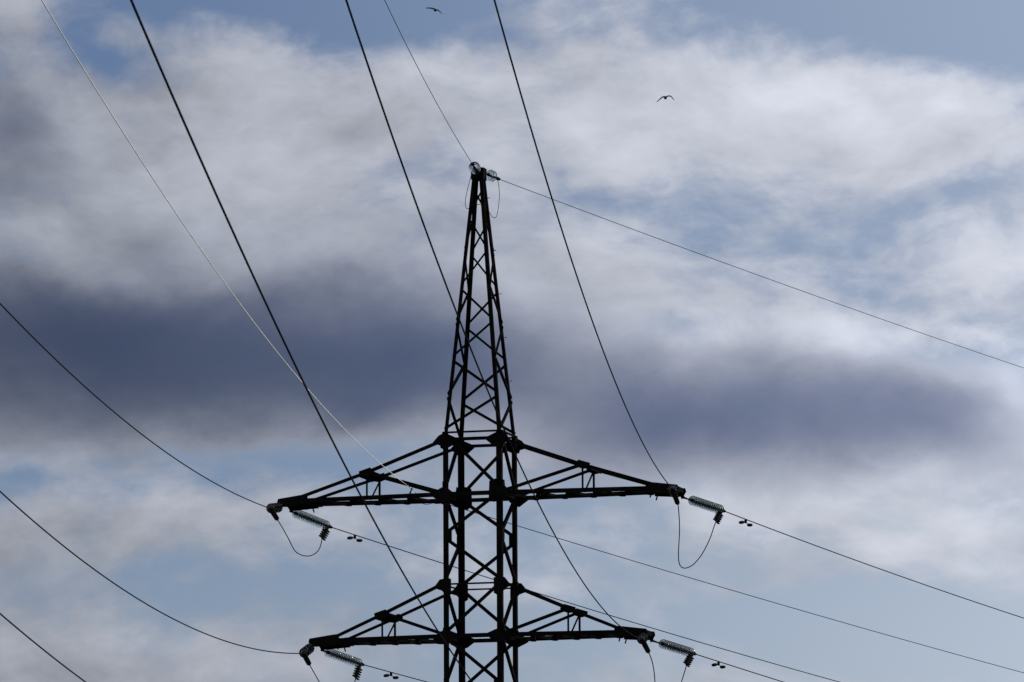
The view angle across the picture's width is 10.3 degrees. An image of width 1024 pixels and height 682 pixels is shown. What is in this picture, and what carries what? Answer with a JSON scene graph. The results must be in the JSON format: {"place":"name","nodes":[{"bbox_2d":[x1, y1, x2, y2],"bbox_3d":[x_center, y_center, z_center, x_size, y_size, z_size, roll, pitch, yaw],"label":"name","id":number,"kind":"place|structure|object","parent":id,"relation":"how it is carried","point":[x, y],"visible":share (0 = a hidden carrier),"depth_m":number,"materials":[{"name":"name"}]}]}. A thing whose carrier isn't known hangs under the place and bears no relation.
{"place":"outdoors","nodes":[
{"label":"outdoors","id":0,"kind":"place"},
{"bbox_2d":[0,0,1023,681],"label":"sky","id":1,"kind":"structure","parent":0,"point":[866,156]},
{"bbox_3d":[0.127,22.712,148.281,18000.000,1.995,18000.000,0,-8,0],"label":"ground","id":2,"kind":"structure","parent":0,"visible":0},
{"bbox_2d":[277,167,685,681],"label":"pylon","id":3,"kind":"object","parent":2,"relation":"on","point":[498,492],"visible":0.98,"depth_m":155.52,"materials":[{"name":"metal"}]},
{"bbox_2d":[266,503,282,512],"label":"insulator string","id":4,"kind":"object","parent":3,"relation":"attached to","point":[277,507],"visible":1,"depth_m":154.75,"materials":[{"name":"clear glass"}]},
{"bbox_2d":[0,303,269,508],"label":"conductor","id":5,"kind":"object","parent":4,"relation":"attached to","point":[10,314],"visible":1,"depth_m":123.84,"materials":[{"name":"metal"}]},
{"bbox_2d":[268,506,278,520],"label":"tension clamp","id":6,"kind":"object","parent":4,"relation":"attached to","point":[272,511],"visible":1,"depth_m":154.19,"materials":[{"name":"black metal"}]},
{"bbox_2d":[130,0,472,681],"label":"conductor","id":7,"kind":"object","parent":3,"relation":"attached to","point":[209,179],"visible":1,"depth_m":69.86,"materials":[{"name":"metal"}]},
{"bbox_2d":[299,643,314,657],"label":"insulator string","id":8,"kind":"object","parent":3,"relation":"attached to","point":[309,648],"visible":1,"depth_m":153.95,"materials":[{"name":"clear glass"}]},
{"bbox_2d":[0,613,85,681],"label":"conductor","id":9,"kind":"object","parent":8,"relation":"attached to","point":[10,622],"visible":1,"depth_m":102.47,"materials":[{"name":"metal"}]},
{"bbox_2d":[0,491,302,653],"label":"conductor","id":10,"kind":"object","parent":8,"relation":"attached to","point":[4,495],"visible":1,"depth_m":118.91,"materials":[{"name":"metal"}]},
{"bbox_2d":[301,651,310,665],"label":"tension clamp","id":11,"kind":"object","parent":8,"relation":"attached to","point":[306,658],"visible":1,"depth_m":153.39,"materials":[{"name":"black metal"}]},
{"bbox_2d":[290,510,329,529],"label":"insulator string","id":12,"kind":"object","parent":3,"relation":"attached to","point":[311,519],"visible":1,"depth_m":158.45,"materials":[{"name":"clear glass"}]},
{"bbox_2d":[319,525,332,540],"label":"tension clamp","id":13,"kind":"object","parent":12,"relation":"attached to","point":[324,533],"visible":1,"depth_m":159.21,"materials":[{"name":"black metal"}]},
{"bbox_2d":[278,520,322,556],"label":"jumper cable","id":14,"kind":"object","parent":13,"relation":"hanging from","point":[292,546],"visible":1,"depth_m":156.57,"materials":[{"name":"metal"}]},
{"bbox_2d":[333,527,838,681],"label":"conductor","id":15,"kind":"object","parent":13,"relation":"attached to","point":[590,609],"visible":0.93,"depth_m":176.05,"materials":[{"name":"metal"}]},
{"bbox_2d":[347,534,362,541],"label":"vibration damper","id":16,"kind":"object","parent":15,"relation":"attached to","point":[354,536],"visible":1,"depth_m":160.95,"materials":[{"name":"black metal"}]},
{"bbox_2d":[322,649,361,667],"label":"insulator string","id":17,"kind":"object","parent":3,"relation":"attached to","point":[342,657],"visible":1,"depth_m":157.71,"materials":[{"name":"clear glass"}]},
{"bbox_2d":[352,663,364,679],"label":"tension clamp","id":18,"kind":"object","parent":17,"relation":"attached to","point":[357,671],"visible":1,"depth_m":158.45,"materials":[{"name":"black metal"}]},
{"bbox_2d":[365,665,426,681],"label":"conductor","id":19,"kind":"object","parent":18,"relation":"attached to","point":[396,673],"visible":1,"depth_m":160.76,"materials":[{"name":"metal"}]},
{"bbox_2d":[383,672,398,678],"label":"vibration damper","id":20,"kind":"object","parent":19,"relation":"attached to","point":[388,675],"visible":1,"depth_m":160.48,"materials":[{"name":"black metal"}]},
{"bbox_2d":[469,162,480,173],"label":"earth wire insulator","id":21,"kind":"object","parent":3,"relation":"attached to","point":[476,168],"visible":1,"depth_m":156.29,"materials":[{"name":"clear glass"}]},
{"bbox_2d":[384,0,471,162],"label":"earth wire","id":22,"kind":"object","parent":21,"relation":"attached to","point":[423,78],"visible":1,"depth_m":137.66,"materials":[{"name":"metal"}]},
{"bbox_2d":[465,166,499,217],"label":"jumper cable","id":23,"kind":"object","parent":3,"relation":"hanging from","point":[480,204],"visible":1,"depth_m":156.58,"materials":[{"name":"metal"}]},
{"bbox_2d":[487,170,496,181],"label":"earth wire insulator","id":24,"kind":"object","parent":3,"relation":"attached to","point":[491,175],"visible":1,"depth_m":157.17,"materials":[{"name":"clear glass"}]},
{"bbox_2d":[502,180,1022,367],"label":"earth wire","id":25,"kind":"object","parent":24,"relation":"attached to","point":[751,272],"visible":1,"depth_m":173.25,"materials":[{"name":"metal"}]},
{"bbox_2d":[637,633,647,643],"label":"insulator string","id":26,"kind":"object","parent":3,"relation":"attached to","point":[644,636],"visible":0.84,"depth_m":151.29,"materials":[{"name":"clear glass"}]},
{"bbox_2d":[345,0,641,639],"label":"conductor","id":27,"kind":"object","parent":26,"relation":"attached to","point":[382,107],"visible":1,"depth_m":87.50,"materials":[{"name":"metal"}]},
{"bbox_2d":[640,637,650,652],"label":"tension clamp","id":28,"kind":"object","parent":26,"relation":"attached to","point":[645,645],"visible":1,"depth_m":151.00,"materials":[{"name":"black metal"}]},
{"bbox_2d":[652,639,694,655],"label":"insulator string","id":29,"kind":"object","parent":3,"relation":"attached to","point":[674,647],"visible":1,"depth_m":155.48,"materials":[{"name":"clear glass"}]},
{"bbox_2d":[683,652,696,666],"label":"tension clamp","id":30,"kind":"object","parent":29,"relation":"attached to","point":[688,660],"visible":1,"depth_m":156.13,"materials":[{"name":"black metal"}]},
{"bbox_2d":[649,653,686,681],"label":"jumper cable","id":31,"kind":"object","parent":30,"relation":"hanging from","point":[654,671],"visible":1,"depth_m":151.89,"materials":[{"name":"metal"}]},
{"bbox_2d":[697,654,782,681],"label":"conductor","id":32,"kind":"object","parent":30,"relation":"attached to","point":[740,668],"visible":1,"depth_m":159.63,"materials":[{"name":"metal"}]},
{"bbox_2d":[712,661,725,668],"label":"vibration damper","id":33,"kind":"object","parent":32,"relation":"attached to","point":[718,664],"visible":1,"depth_m":158.26,"materials":[{"name":"black metal"}]},
{"bbox_2d":[668,484,678,496],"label":"insulator string","id":34,"kind":"object","parent":3,"relation":"attached to","point":[675,487],"visible":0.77,"depth_m":151.62,"materials":[{"name":"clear glass"}]},
{"bbox_2d":[494,0,672,488],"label":"conductor","id":35,"kind":"object","parent":34,"relation":"attached to","point":[561,226],"visible":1,"depth_m":97.93,"materials":[{"name":"metal"}]},
{"bbox_2d":[670,487,679,504],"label":"tension clamp","id":36,"kind":"object","parent":34,"relation":"attached to","point":[675,496],"visible":1,"depth_m":151.33,"materials":[{"name":"black metal"}]},
{"bbox_2d":[682,496,723,512],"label":"insulator string","id":37,"kind":"object","parent":3,"relation":"attached to","point":[704,504],"visible":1,"depth_m":155.73,"materials":[{"name":"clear glass"}]},
{"bbox_2d":[713,509,725,523],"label":"tension clamp","id":38,"kind":"object","parent":37,"relation":"attached to","point":[718,517],"visible":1,"depth_m":156.42,"materials":[{"name":"black metal"}]},
{"bbox_2d":[678,505,716,568],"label":"jumper cable","id":39,"kind":"object","parent":38,"relation":"hanging from","point":[679,541],"visible":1,"depth_m":153.67,"materials":[{"name":"metal"}]},
{"bbox_2d":[726,511,1022,617],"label":"conductor","id":40,"kind":"object","parent":38,"relation":"attached to","point":[871,565],"visible":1,"depth_m":166.61,"materials":[{"name":"metal"}]},
{"bbox_2d":[739,519,752,526],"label":"vibration damper","id":41,"kind":"object","parent":40,"relation":"attached to","point":[745,521],"visible":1,"depth_m":158.40,"materials":[{"name":"black metal"}]},
{"bbox_2d":[442,502,1023,672],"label":"fibre cable","id":42,"kind":"object","parent":3,"relation":"attached to","point":[743,593],"visible":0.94,"depth_m":173.94,"materials":[{"name":"metal"}]},
{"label":"cable grip","id":43,"kind":"object","parent":3,"relation":"attached to","visible":0},
{"bbox_2d":[41,0,410,487],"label":"fibre cable","id":44,"kind":"object","parent":43,"relation":"attached to","point":[192,236],"visible":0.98,"depth_m":108.22,"materials":[{"name":"grey metal"}]}
]}

